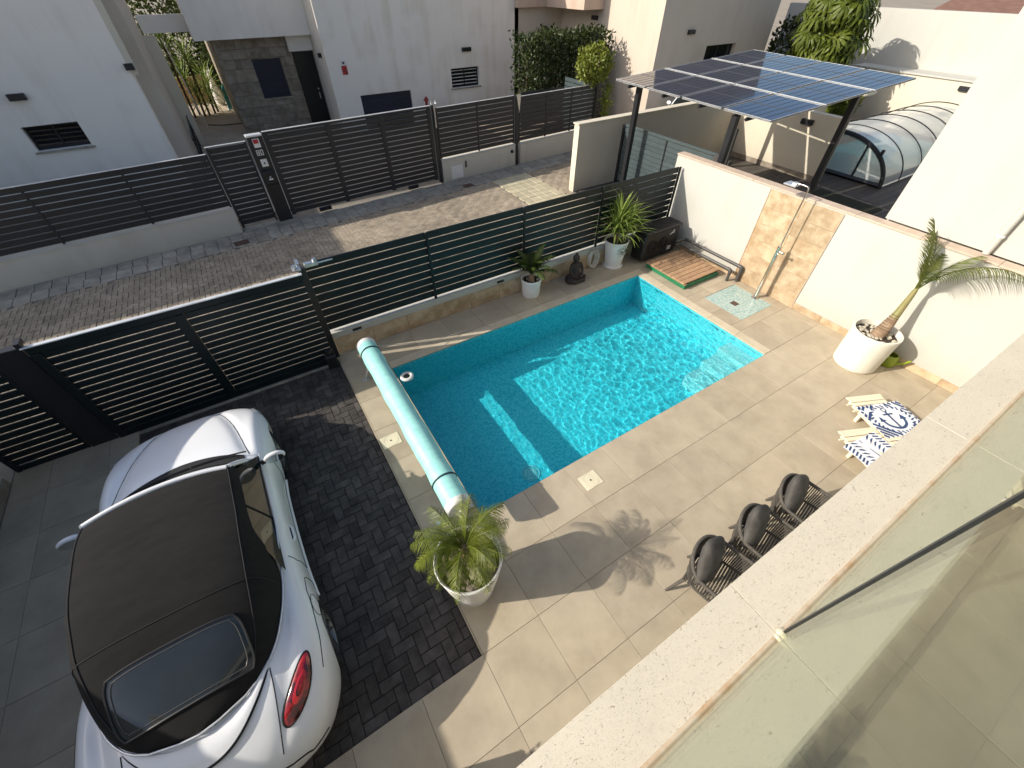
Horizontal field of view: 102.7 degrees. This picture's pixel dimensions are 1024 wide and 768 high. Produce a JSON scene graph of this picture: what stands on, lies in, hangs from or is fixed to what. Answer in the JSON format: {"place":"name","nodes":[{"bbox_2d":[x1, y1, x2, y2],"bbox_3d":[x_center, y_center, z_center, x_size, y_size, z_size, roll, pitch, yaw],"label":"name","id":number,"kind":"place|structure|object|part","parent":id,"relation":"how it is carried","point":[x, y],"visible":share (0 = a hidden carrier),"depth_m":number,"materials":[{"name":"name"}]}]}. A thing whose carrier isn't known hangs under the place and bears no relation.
{"place":"outdoors","nodes":[
{"label":"outdoors","id":0,"kind":"place"},
{"bbox_2d":[0,151,571,309],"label":"pavement","id":1,"kind":"structure","parent":0,"point":[9,299],"depth_m":10.62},
{"bbox_2d":[0,206,242,292],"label":"wall","id":2,"kind":"structure","parent":1,"relation":"on","point":[39,265],"depth_m":9.53,"materials":[{"name":"white paint"}]},
{"bbox_2d":[0,154,231,255],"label":"slat fence","id":3,"kind":"object","parent":2,"relation":"on","point":[28,196],"visible":1,"depth_m":9.07,"materials":[{"name":"metal"}]},
{"bbox_2d":[233,239,249,246],"bbox_3d":[-6.877,-3.592,10.418,0.340,0.013,0.260,-28,51,-24],"label":"drain cover","id":4,"kind":"object","parent":1,"relation":"on","point":[241,242],"visible":1,"depth_m":10.41,"materials":[{"name":"metal"}]},
{"bbox_2d":[204,141,297,231],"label":"pedestrian gate","id":5,"kind":"structure","parent":1,"relation":"on","point":[238,171],"depth_m":10.36,"materials":[{"name":"metal"}]},
{"bbox_2d":[244,132,292,221],"bbox_3d":[-6.248,-5.275,10.624,0.361,2.100,0.276,-28,51,-24],"label":"number post","id":6,"kind":"object","parent":1,"relation":"on","point":[259,151],"visible":1,"depth_m":10.44,"materials":[{"name":"metal"}]},
{"bbox_2d":[462,183,474,187],"bbox_3d":[-1.405,-6.388,13.174,0.340,0.013,0.260,-28,51,-24],"label":"drain cover","id":7,"kind":"object","parent":1,"relation":"on","point":[468,185],"visible":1,"depth_m":13.16,"materials":[{"name":"metal"}]},
{"bbox_2d":[514,94,520,164],"bbox_3d":[0.188,-8.636,13.983,0.185,2.085,0.110,-28,51,-25],"label":"fence post","id":8,"kind":"object","parent":1,"relation":"on","point":[517,111],"visible":0.93,"depth_m":13.80,"materials":[{"name":"metal"}]},
{"bbox_2d":[141,358,480,767],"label":"driveway","id":9,"kind":"structure","parent":0,"point":[406,639],"depth_m":4.87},
{"bbox_2d":[55,408,341,767],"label":"parked convertible","id":10,"kind":"object","parent":9,"relation":"on","point":[201,631],"visible":1,"depth_m":3.32,"materials":[{"name":"white metal"}]},
{"bbox_3d":[-2.496,2.193,3.094,0.910,0.276,0.410,-24,50,-22],"label":"rear window","id":11,"kind":"part","parent":10,"relation":"part of","materials":[{"name":"grey glass"}]},
{"bbox_3d":[-2.593,1.189,4.161,0.130,0.360,1.540,-24,50,-22],"label":"side window","id":12,"kind":"part","parent":10,"relation":"part of","materials":[{"name":"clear glass"}]},
{"bbox_2d":[291,258,339,368],"bbox_3d":[-3.028,-1.173,6.774,0.670,1.870,0.500,-24,50,-22],"label":"gate post","id":13,"kind":"object","parent":9,"relation":"on","point":[330,356],"visible":0.98,"depth_m":6.65,"materials":[{"name":"metal"}]},
{"bbox_2d":[19,273,331,437],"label":"sliding gate","id":14,"kind":"structure","parent":13,"relation":"attached to","point":[40,353],"depth_m":5.95,"materials":[{"name":"black metal"}]},
{"bbox_2d":[0,162,637,454],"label":"street","id":15,"kind":"structure","parent":0,"point":[82,309],"depth_m":9.75,"materials":[{"name":"brick"}]},
{"bbox_2d":[429,100,442,181],"bbox_3d":[-2.278,-7.410,12.630,0.221,2.240,0.160,-28,51,-25],"label":"gate stop post","id":16,"kind":"object","parent":15,"relation":"on","point":[435,131],"visible":1,"depth_m":12.51,"materials":[{"name":"metal"}]},
{"bbox_2d":[261,105,438,214],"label":"sliding gate","id":17,"kind":"structure","parent":16,"relation":"attached to","point":[338,164],"depth_m":11.50,"materials":[{"name":"metal"}]},
{"bbox_2d":[441,143,515,182],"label":"wall","id":18,"kind":"structure","parent":15,"relation":"on","point":[468,164],"depth_m":13.70,"materials":[{"name":"white paint"}]},
{"bbox_2d":[435,95,514,158],"bbox_3d":[-1.094,-8.219,13.096,2.883,1.372,0.060,-28,51,-25],"label":"slat fence","id":19,"kind":"object","parent":18,"relation":"on","point":[469,120],"visible":1,"depth_m":13.03,"materials":[{"name":"metal"}]},
{"bbox_2d":[518,129,573,163],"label":"wall","id":20,"kind":"structure","parent":15,"relation":"on","point":[541,147],"depth_m":14.90,"materials":[{"name":"white paint"}]},
{"bbox_2d":[519,84,596,141],"bbox_3d":[1.642,-9.627,14.520,3.525,1.322,0.060,-28,51,-25],"label":"slat fence","id":21,"kind":"object","parent":20,"relation":"on","point":[544,131],"visible":0.96,"depth_m":14.41,"materials":[{"name":"metal"}]},
{"bbox_2d":[667,97,690,104],"bbox_3d":[7.517,-11.203,16.942,4.370,1.512,2.090,-26,51,-23],"label":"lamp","id":22,"kind":"object","parent":15,"relation":"on","point":[678,100],"visible":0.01,"depth_m":16.67,"materials":[{"name":"metal"}]},
{"bbox_2d":[766,13,803,72],"bbox_3d":[12.685,-15.105,19.292,1.917,3.557,1.895,-24,50,-22],"label":"garden shrub","id":23,"kind":"object","parent":15,"relation":"on","point":[786,27],"visible":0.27,"depth_m":18.53,"materials":[{"name":"green plant"}]},
{"bbox_2d":[784,0,880,65],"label":"umbrella tree","id":24,"kind":"object","parent":15,"relation":"on","point":[832,31],"visible":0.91,"depth_m":15.91,"materials":[{"name":"green plant"}]},
{"bbox_2d":[933,0,1023,13],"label":"brown roofed house","id":25,"kind":"structure","parent":15,"relation":"on","point":[1006,6],"depth_m":20.09,"materials":[{"name":"tile"}]},
{"bbox_2d":[188,101,562,220],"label":"path","id":26,"kind":"structure","parent":0,"point":[215,135],"depth_m":16.55,"materials":[{"name":"stone"}]},
{"bbox_2d":[160,38,207,127],"bbox_3d":[-13.601,-12.451,17.082,0.679,3.010,0.048,31,53,27],"label":"garden pole","id":27,"kind":"object","parent":26,"relation":"on","point":[183,81],"visible":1,"depth_m":16.98,"materials":[{"name":"black metal"}]},
{"bbox_2d":[150,33,231,117],"bbox_3d":[-14.512,-14.091,18.372,2.976,3.798,2.815,-24,50,-22],"label":"garden palm","id":28,"kind":"object","parent":26,"relation":"on","point":[207,88],"visible":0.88,"depth_m":18.57,"materials":[{"name":"green plant"}]},
{"bbox_2d":[186,115,206,167],"bbox_3d":[-11.369,-8.723,14.789,0.044,1.022,3.600,-24,50,-22],"label":"handrail","id":29,"kind":"object","parent":26,"relation":"on","point":[195,140],"visible":0.75,"depth_m":14.64,"materials":[{"name":"black metal"}]},
{"bbox_2d":[207,70,224,105],"bbox_3d":[-14.860,-14.775,20.488,0.480,1.420,0.473,-24,50,-22],"label":"garden urn","id":30,"kind":"object","parent":26,"relation":"on","point":[218,97],"visible":0.66,"depth_m":20.53,"materials":[{"name":"beige ceramic"}]},
{"bbox_2d":[208,123,241,125],"bbox_3d":[-12.300,-11.688,18.408,2.465,0.052,0.285,-11,46,-11],"label":"garden hose","id":31,"kind":"object","parent":26,"relation":"on","point":[224,124],"visible":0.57,"depth_m":18.23,"materials":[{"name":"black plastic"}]},
{"bbox_2d":[221,83,232,109],"bbox_3d":[-13.565,-14.168,20.028,1.100,1.220,0.250,-24,50,-22],"label":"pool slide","id":32,"kind":"object","parent":26,"relation":"on","point":[227,99],"visible":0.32,"depth_m":19.94,"materials":[{"name":"teal plastic"}]},
{"bbox_2d":[135,0,518,133],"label":"white house","id":33,"kind":"structure","parent":26,"relation":"on","point":[273,70],"depth_m":16.63,"materials":[{"name":"paint"}]},
{"bbox_2d":[291,51,329,122],"bbox_3d":[-8.530,-12.585,17.526,0.800,2.550,0.110,-24,50,-22],"label":"door","id":34,"kind":"structure","parent":33,"relation":"in","point":[304,62],"depth_m":17.42,"materials":[{"name":"metal"}]},
{"bbox_2d":[340,60,347,74],"bbox_3d":[-6.556,-12.362,16.012,0.200,0.450,0.031,-24,50,-22],"label":"alarm sign","id":35,"kind":"object","parent":33,"relation":"attached to","point":[344,67],"visible":1,"depth_m":16.01,"materials":[{"name":"red plastic"}]},
{"bbox_2d":[451,66,480,89],"bbox_3d":[-2.133,-13.876,18.561,1.520,0.755,0.260,-24,50,-22],"label":"window","id":36,"kind":"structure","parent":33,"relation":"in","point":[467,76],"depth_m":18.63,"materials":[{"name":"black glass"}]},
{"bbox_2d":[462,47,470,51],"bbox_3d":[-1.977,-14.537,17.803,0.420,0.148,0.110,-24,50,-22],"label":"wall lamp","id":37,"kind":"object","parent":33,"relation":"attached to","point":[466,49],"visible":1,"depth_m":17.75,"materials":[{"name":"black metal"}]},
{"bbox_2d":[508,22,615,100],"bbox_3d":[2.067,-12.848,17.145,4.418,3.452,1.758,-24,50,-22],"label":"clipped hedge","id":38,"kind":"object","parent":26,"relation":"on","point":[536,43],"visible":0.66,"depth_m":16.17,"materials":[{"name":"green plant"}]},
{"bbox_2d":[520,81,608,135],"bbox_3d":[2.257,-11.573,17.187,4.500,1.500,0.028,-24,50,-22],"label":"dark fence","id":39,"kind":"object","parent":26,"relation":"on","point":[599,105],"visible":0.12,"depth_m":16.87,"materials":[{"name":"metal"}]},
{"bbox_2d":[562,77,598,131],"bbox_3d":[2.588,-10.675,16.019,0.060,2.000,1.930,-24,50,-22],"label":"return fence","id":40,"kind":"object","parent":26,"relation":"on","point":[572,80],"visible":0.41,"depth_m":15.70,"materials":[{"name":"grey metal"}]},
{"bbox_2d":[574,39,615,118],"bbox_3d":[2.898,-10.493,14.955,1.702,3.263,1.205,-24,50,-22],"label":"tree","id":41,"kind":"object","parent":26,"relation":"on","point":[590,59],"visible":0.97,"depth_m":14.14,"materials":[{"name":"green plant"}]},
{"bbox_2d":[0,0,949,233],"bbox_3d":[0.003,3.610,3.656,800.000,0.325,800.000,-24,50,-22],"label":"ground","id":42,"kind":"structure","parent":0,"point":[785,5],"depth_m":70.78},
{"bbox_2d":[0,455,13,524],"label":"plot wall","id":43,"kind":"structure","parent":42,"relation":"on","point":[6,474],"depth_m":5.46,"materials":[{"name":"stone"}]},
{"bbox_2d":[0,0,205,219],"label":"house","id":44,"kind":"structure","parent":42,"relation":"on","point":[91,104],"depth_m":10.91,"materials":[{"name":"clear paint"}]},
{"bbox_2d":[5,93,27,101],"bbox_3d":[-12.351,-7.150,10.222,0.340,0.148,0.110,-24,50,-22],"label":"wall lamp","id":45,"kind":"object","parent":44,"relation":"attached to","point":[14,97],"visible":1,"depth_m":10.19,"materials":[{"name":"black metal"}]},
{"bbox_2d":[22,121,95,154],"bbox_3d":[-12.232,-6.668,11.058,1.300,0.615,0.280,-24,50,-22],"label":"window","id":46,"kind":"structure","parent":44,"relation":"in","point":[51,136],"depth_m":11.11,"materials":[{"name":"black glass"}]},
{"bbox_2d":[123,63,134,70],"bbox_3d":[-10.161,-8.416,10.881,0.200,0.148,0.110,-24,50,-22],"label":"wall lamp","id":47,"kind":"object","parent":44,"relation":"attached to","point":[129,66],"visible":1,"depth_m":10.84,"materials":[{"name":"black metal"}]},
{"bbox_2d":[125,0,207,76],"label":"garden tree","id":48,"kind":"object","parent":42,"relation":"on","point":[168,7],"visible":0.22,"depth_m":20.06,"materials":[{"name":"green plant"}]},
{"bbox_2d":[176,75,224,103],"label":"garden wall","id":49,"kind":"structure","parent":42,"relation":"on","point":[185,88],"depth_m":20.95,"materials":[{"name":"concrete"}]},
{"bbox_2d":[196,41,221,91],"bbox_3d":[-14.259,-16.281,20.478,2.262,3.893,2.604,-14,47,-13],"label":"garden tree","id":50,"kind":"object","parent":42,"relation":"on","point":[205,53],"visible":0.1,"depth_m":19.97,"materials":[{"name":"green plant"}]},
{"bbox_2d":[514,0,780,115],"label":"beige house","id":51,"kind":"structure","parent":42,"relation":"on","point":[649,35],"depth_m":16.93,"materials":[{"name":"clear paint"}]},
{"bbox_2d":[591,15,597,19],"bbox_3d":[3.544,-15.711,17.576,0.110,0.140,0.340,-24,50,-22],"label":"wall lamp","id":52,"kind":"object","parent":51,"relation":"attached to","point":[594,17],"visible":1,"depth_m":17.53,"materials":[{"name":"black metal"}]},
{"bbox_2d":[687,29,695,34],"bbox_3d":[7.072,-13.844,16.129,0.340,0.148,0.110,-24,50,-22],"label":"wall lamp","id":53,"kind":"object","parent":51,"relation":"attached to","point":[692,32],"visible":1,"depth_m":16.09,"materials":[{"name":"black metal"}]},
{"bbox_2d":[703,43,732,59],"bbox_3d":[8.821,-14.152,17.610,2.020,0.705,0.280,-24,50,-22],"label":"window","id":54,"kind":"structure","parent":51,"relation":"in","point":[713,51],"depth_m":17.64,"materials":[{"name":"black glass"}]},
{"bbox_2d":[569,81,826,191],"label":"street wall","id":55,"kind":"structure","parent":42,"relation":"on","point":[596,145],"depth_m":12.90,"materials":[{"name":"white paint"}]},
{"bbox_2d":[662,151,1023,392],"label":"garden wall","id":56,"kind":"structure","parent":42,"relation":"on","point":[839,268],"depth_m":7.29,"materials":[{"name":"paint"}]},
{"bbox_2d":[825,68,866,117],"bbox_3d":[14.143,-12.034,17.430,1.467,2.442,1.401,-24,50,-22],"label":"garden shrub","id":57,"kind":"object","parent":42,"relation":"on","point":[842,106],"visible":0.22,"depth_m":17.34,"materials":[{"name":"green plant"}]},
{"bbox_2d":[886,6,1023,266],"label":"neighbour house","id":58,"kind":"structure","parent":42,"relation":"on","point":[964,187],"depth_m":5.74,"materials":[{"name":"white paint"}]},
{"bbox_2d":[982,205,1023,254],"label":"rain pipe","id":59,"kind":"object","parent":58,"relation":"attached to","point":[1009,226],"visible":1,"depth_m":5.71,"materials":[{"name":"white plastic"}]},
{"bbox_2d":[0,247,952,767],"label":"pool deck","id":60,"kind":"structure","parent":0,"point":[576,613],"depth_m":5.13,"materials":[{"name":"tile"}]},
{"bbox_2d":[0,338,118,446],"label":"gate pillar","id":61,"kind":"structure","parent":60,"relation":"on","point":[23,370],"depth_m":5.32,"materials":[{"name":"black metal"}]},
{"bbox_2d":[0,371,90,472],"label":"side gate","id":62,"kind":"structure","parent":61,"relation":"attached to","point":[14,464],"depth_m":5.48,"materials":[{"name":"black metal"}]},
{"bbox_2d":[380,432,401,449],"bbox_3d":[-1.789,0.835,6.057,0.275,0.012,0.225,-24,50,-22],"label":"skimmer lid","id":63,"kind":"object","parent":60,"relation":"on","point":[390,440],"visible":1,"depth_m":6.05,"materials":[{"name":"beige plastic"}]},
{"bbox_2d":[356,337,473,525],"bbox_3d":[-1.483,0.553,5.833,0.515,0.723,3.460,-24,50,-22],"label":"cover roller","id":64,"kind":"object","parent":60,"relation":"on","point":[447,486],"visible":0.9,"depth_m":5.32,"materials":[{"name":"teal plastic"}]},
{"bbox_2d":[379,328,471,345],"bbox_3d":[-1.526,-0.850,7.356,1.880,0.522,0.019,-28,52,-25],"label":"pull cord","id":65,"kind":"object","parent":64,"relation":"attached to","point":[423,341],"visible":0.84,"depth_m":7.37,"materials":[{"name":"fabric"}]},
{"bbox_2d":[410,493,511,606],"bbox_3d":[-0.469,1.778,4.166,0.907,1.373,0.967,18,48,17],"label":"potted palm","id":66,"kind":"object","parent":60,"relation":"on","point":[466,561],"visible":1,"depth_m":3.89,"materials":[{"name":"leaf"},{"name":"white glazed ceramic"},{"name":"dark soil"}]},
{"bbox_2d":[330,231,635,353],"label":"boundary wall","id":67,"kind":"structure","parent":60,"relation":"on","point":[347,337],"depth_m":8.05,"materials":[{"name":"stone"}]},
{"bbox_2d":[305,167,681,329],"bbox_3d":[0.329,-2.908,8.197,8.220,1.310,0.064,-24,50,-22],"label":"slatted fence","id":68,"kind":"object","parent":67,"relation":"on","point":[428,250],"visible":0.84,"depth_m":7.66,"materials":[{"name":"black metal"}]},
{"bbox_2d":[587,249,599,267],"bbox_3d":[1.865,-2.871,9.382,0.309,0.447,0.082,-24,50,-22],"label":"rope coil","id":69,"kind":"object","parent":67,"relation":"hanging from","point":[596,258],"visible":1,"depth_m":9.37,"materials":[{"name":"beige fabric"}]},
{"bbox_2d":[507,243,557,298],"bbox_3d":[0.402,-2.333,8.433,0.999,1.077,1.155,-24,50,-22],"label":"potted cycad","id":70,"kind":"object","parent":60,"relation":"on","point":[531,279],"visible":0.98,"depth_m":8.32,"materials":[{"name":"plant"}]},
{"bbox_2d":[565,253,585,284],"bbox_3d":[1.398,-2.556,8.949,0.534,0.655,0.393,-24,50,-22],"label":"seated statue","id":71,"kind":"object","parent":60,"relation":"on","point":[574,276],"visible":1,"depth_m":8.97,"materials":[{"name":"stone"}]},
{"bbox_2d":[393,276,762,508],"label":"pool","id":72,"kind":"structure","parent":60,"relation":"in","point":[721,329],"depth_m":8.04,"materials":[{"name":"tile"}]},
{"bbox_2d":[578,470,603,490],"bbox_3d":[1.072,1.309,5.586,0.275,0.012,0.225,-24,50,-22],"label":"skimmer lid","id":73,"kind":"object","parent":60,"relation":"on","point":[591,479],"visible":1,"depth_m":5.58,"materials":[{"name":"beige plastic"}]},
{"bbox_2d":[594,188,656,268],"bbox_3d":[2.365,-3.454,9.035,1.557,1.792,1.475,-24,50,-22],"label":"potted yucca","id":74,"kind":"object","parent":60,"relation":"on","point":[617,242],"visible":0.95,"depth_m":8.93,"materials":[{"name":"leaf"},{"name":"white glazed ceramic"},{"name":"dark soil"}]},
{"bbox_2d":[630,216,682,261],"bbox_3d":[3.383,-3.420,9.677,1.160,0.710,0.440,-24,50,-22],"label":"heat pump","id":75,"kind":"object","parent":60,"relation":"on","point":[662,239],"visible":0.98,"depth_m":9.49,"materials":[{"name":"black plastic"}]},
{"bbox_2d":[646,249,718,288],"bbox_3d":[3.901,-2.655,9.404,1.151,0.142,1.155,-24,50,-22],"label":"pump hatch","id":76,"kind":"object","parent":60,"relation":"on","point":[681,268],"visible":1,"depth_m":9.27,"materials":[{"name":"brown wood"}]},
{"bbox_2d":[674,243,731,280],"bbox_3d":[4.362,-2.837,9.475,0.183,0.298,1.538,-24,50,-22],"label":"pool pipe","id":77,"kind":"object","parent":60,"relation":"on","point":[729,269],"visible":1,"depth_m":9.30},
{"bbox_2d":[675,238,743,281],"bbox_3d":[4.465,-2.857,9.438,0.340,0.378,1.668,-24,50,-22],"label":"pool pipe","id":78,"kind":"object","parent":60,"relation":"on","point":[741,267],"visible":1,"depth_m":9.28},
{"bbox_2d":[665,534,754,602],"bbox_3d":[2.129,2.008,4.245,0.677,0.946,0.717,35,55,29],"label":"cord armchair","id":79,"kind":"object","parent":60,"relation":"on","point":[709,550],"visible":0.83,"depth_m":4.17,"materials":[{"name":"grey fabric"}]},
{"bbox_2d":[705,285,770,319],"bbox_3d":[4.741,-1.729,8.610,0.970,0.032,0.920,-24,50,-22],"label":"shower tray","id":80,"kind":"object","parent":60,"relation":"in","point":[738,302],"visible":1,"depth_m":8.57,"materials":[{"name":"teal tile"}]},
{"bbox_2d":[751,180,808,298],"bbox_3d":[5.087,-2.713,7.978,0.200,2.253,0.542,-24,50,-22],"label":"outdoor shower","id":81,"kind":"object","parent":80,"relation":"on","point":[779,248],"visible":1,"depth_m":7.91,"materials":[{"name":"metal"}]},
{"bbox_2d":[725,503,794,562],"bbox_3d":[2.741,1.753,4.496,0.717,0.946,0.677,-34,55,-29],"label":"cord armchair","id":82,"kind":"object","parent":60,"relation":"on","point":[754,519],"visible":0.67,"depth_m":4.39,"materials":[{"name":"grey fabric"}]},
{"bbox_2d":[517,333,1023,767],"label":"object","id":83,"kind":"structure","parent":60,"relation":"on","point":[921,666],"depth_m":1.52,"materials":[{"name":"stone"}]},
{"bbox_2d":[640,389,1023,767],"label":"glass balustrade","id":84,"kind":"object","parent":83,"relation":"on","point":[980,471],"visible":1,"depth_m":1.18,"materials":[{"name":"clear glass"}]},
{"bbox_2d":[765,473,832,529],"bbox_3d":[3.352,1.482,4.762,0.717,0.946,0.677,-33,54,-28],"label":"cord armchair","id":85,"kind":"object","parent":60,"relation":"on","point":[793,488],"visible":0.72,"depth_m":4.65,"materials":[{"name":"grey fabric"}]},
{"bbox_2d":[838,427,889,467],"bbox_3d":[5.085,1.366,5.381,0.660,0.216,1.811,-6,46,-6],"label":"sun lounger","id":86,"kind":"object","parent":60,"relation":"on","point":[851,433],"visible":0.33,"depth_m":5.87,"materials":[{"name":"beige wood"}]},
{"bbox_2d":[843,432,891,466],"bbox_3d":[5.023,0.969,5.611,0.640,0.021,0.615,-18,48,-17],"label":"beach towel","id":87,"kind":"object","parent":86,"relation":"on","point":[866,450],"visible":0.46,"depth_m":5.69,"materials":[{"name":"white fabric"}]},
{"bbox_2d":[846,394,902,444],"bbox_3d":[5.580,0.895,5.846,0.660,0.216,1.811,-6,46,-6],"label":"sun lounger","id":88,"kind":"object","parent":60,"relation":"on","point":[861,401],"visible":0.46,"depth_m":6.30,"materials":[{"name":"beige wood"}]},
{"bbox_2d":[856,401,919,437],"bbox_3d":[5.626,0.515,6.059,0.746,0.022,0.606,-7,46,-7],"label":"beach towel","id":89,"kind":"object","parent":88,"relation":"on","point":[895,419],"visible":0.91,"depth_m":6.07,"materials":[{"name":"white fabric"}]},
{"bbox_2d":[881,352,911,367],"bbox_3d":[6.632,-0.446,7.140,0.419,0.259,0.260,16,48,15],"label":"watering can","id":90,"kind":"object","parent":60,"relation":"on","point":[891,360],"visible":0.62,"depth_m":7.09,"materials":[{"name":"plastic"}]},
{"bbox_2d":[833,218,1023,373],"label":"leaning palm","id":91,"kind":"object","parent":60,"relation":"on","point":[868,346],"visible":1,"depth_m":6.64,"materials":[{"name":"plant"}]},
{"bbox_2d":[393,277,760,513],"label":"water","id":92,"kind":"structure","parent":0,"point":[507,413],"depth_m":7.02,"materials":[{"name":"teal liquid"}]},
{"bbox_2d":[400,371,413,381],"bbox_3d":[-1.808,-0.129,7.051,0.234,0.058,0.234,-24,50,-22],"label":"dosing float","id":93,"kind":"object","parent":92,"relation":"on","point":[406,376],"visible":1,"depth_m":7.03,"materials":[{"name":"white plastic"}]},
{"bbox_2d":[576,120,935,222],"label":"neighbour floor","id":94,"kind":"structure","parent":0,"point":[885,198],"depth_m":13.42,"materials":[{"name":"grey tile"}]},
{"bbox_2d":[614,123,731,200],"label":"teal gate","id":95,"kind":"structure","parent":94,"relation":"on","point":[660,160],"depth_m":11.81,"materials":[{"name":"grey metal"}]},
{"bbox_2d":[616,50,916,193],"bbox_3d":[6.198,-6.617,11.190,5.741,3.167,5.008,-24,50,-22],"label":"solar carport","id":96,"kind":"object","parent":94,"relation":"on","point":[758,78],"visible":0.93,"depth_m":9.73,"materials":[{"name":"glass"}]},
{"bbox_2d":[730,110,850,180],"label":"yard wall","id":97,"kind":"structure","parent":94,"relation":"on","point":[792,145],"depth_m":13.59,"materials":[{"name":"paint"}]},
{"bbox_2d":[800,118,814,125],"bbox_3d":[9.271,-8.232,12.871,0.110,0.140,0.360,-24,50,-22],"label":"wall lamp","id":98,"kind":"object","parent":97,"relation":"attached to","point":[806,121],"visible":1,"depth_m":12.83,"materials":[{"name":"black metal"}]},
{"bbox_2d":[825,101,958,188],"bbox_3d":[13.817,-9.104,14.960,7.615,1.297,3.671,-24,50,-22],"label":"pool enclosure","id":99,"kind":"object","parent":94,"relation":"on","point":[873,148],"visible":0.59,"depth_m":13.61,"materials":[{"name":"metal"}]},
{"bbox_2d":[774,2,1017,137],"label":"back wall","id":100,"kind":"structure","parent":94,"relation":"on","point":[942,55],"depth_m":16.80,"materials":[{"name":"white paint"}]},
{"bbox_2d":[862,91,876,96],"bbox_3d":[13.443,-10.813,16.218,0.800,1.900,0.800,-24,50,-22],"label":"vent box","id":101,"kind":"object","parent":100,"relation":"attached to","point":[871,93],"visible":0.09,"depth_m":15.51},
{"bbox_2d":[957,86,970,91],"bbox_3d":[17.366,-11.333,15.731,0.110,0.140,0.360,-24,50,-22],"label":"wall lamp","id":102,"kind":"object","parent":100,"relation":"attached to","point":[964,88],"visible":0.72,"depth_m":15.70,"materials":[{"name":"black metal"}]},
{"bbox_2d":[812,189,882,214],"bbox_3d":[9.873,-5.449,12.241,0.850,0.018,1.850,-24,50,-22],"label":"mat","id":103,"kind":"object","parent":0,"point":[847,202],"visible":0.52,"depth_m":12.22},
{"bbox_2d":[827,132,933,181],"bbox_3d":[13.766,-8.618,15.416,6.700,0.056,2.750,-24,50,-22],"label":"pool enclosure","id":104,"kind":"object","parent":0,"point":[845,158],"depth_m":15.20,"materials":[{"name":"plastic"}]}
]}

